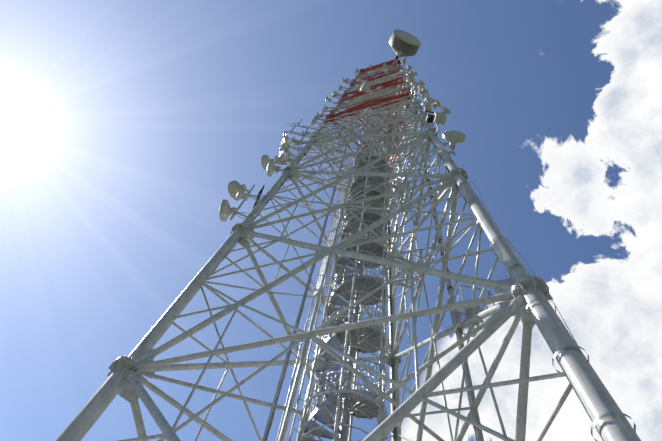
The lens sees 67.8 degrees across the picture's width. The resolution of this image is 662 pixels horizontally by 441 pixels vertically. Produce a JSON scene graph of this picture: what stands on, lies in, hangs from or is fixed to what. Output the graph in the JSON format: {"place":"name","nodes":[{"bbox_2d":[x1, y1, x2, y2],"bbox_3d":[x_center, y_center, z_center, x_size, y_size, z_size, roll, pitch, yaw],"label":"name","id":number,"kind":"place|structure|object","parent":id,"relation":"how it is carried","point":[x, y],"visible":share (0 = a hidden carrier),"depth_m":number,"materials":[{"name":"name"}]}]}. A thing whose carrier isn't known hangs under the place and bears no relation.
{"place":"outdoors","nodes":[
{"label":"outdoors","id":0,"kind":"place"},
{"bbox_2d":[0,0,661,440],"label":"sky","id":1,"kind":"structure","parent":0,"point":[126,126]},
{"label":"ground","id":2,"kind":"structure","parent":0,"visible":0},
{"bbox_2d":[55,59,640,440],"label":"lattice tower","id":3,"kind":"structure","parent":2,"relation":"on","point":[124,380],"depth_m":13.39,"materials":[{"name":"metal"}]},
{"bbox_2d":[214,65,465,297],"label":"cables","id":4,"kind":"object","parent":3,"relation":"attached to","point":[310,147],"visible":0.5,"depth_m":24.93,"materials":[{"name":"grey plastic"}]},
{"bbox_2d":[265,33,419,440],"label":"antenna","id":5,"kind":"object","parent":3,"relation":"attached to","point":[397,44],"visible":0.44,"depth_m":24.39,"materials":[{"name":"grey"}]},
{"bbox_2d":[302,147,387,440],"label":"stair treads","id":6,"kind":"object","parent":3,"relation":"attached to","point":[362,282],"visible":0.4,"depth_m":16.13,"materials":[{"name":"grey metal"}]},
{"bbox_2d":[253,56,480,428],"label":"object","id":7,"kind":"object","parent":3,"relation":"attached to","point":[429,118],"visible":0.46,"depth_m":23.33,"materials":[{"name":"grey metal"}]},
{"bbox_2d":[281,68,495,335],"bbox_3d":[2.582,-7.972,36.687,8.112,51.400,6.102,31,-65,-8],"label":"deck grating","id":8,"kind":"object","parent":3,"relation":"attached to","point":[389,181],"visible":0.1,"depth_m":29.84,"materials":[{"name":"grey"}]},
{"bbox_2d":[219,29,577,440],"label":"antennas","id":9,"kind":"object","parent":3,"relation":"attached to","point":[234,189],"visible":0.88,"depth_m":24.26,"materials":[{"name":"white metal"}]},
{"bbox_2d":[314,167,493,334],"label":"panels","id":10,"kind":"object","parent":3,"relation":"attached to","point":[457,315],"visible":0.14,"depth_m":19.44,"materials":[{"name":"silver metal"}]},
{"label":"gravel pad","id":11,"kind":"object","parent":2,"relation":"on","visible":0},
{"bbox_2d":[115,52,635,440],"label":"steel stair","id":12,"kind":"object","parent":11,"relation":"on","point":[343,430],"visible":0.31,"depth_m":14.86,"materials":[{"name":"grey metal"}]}
]}

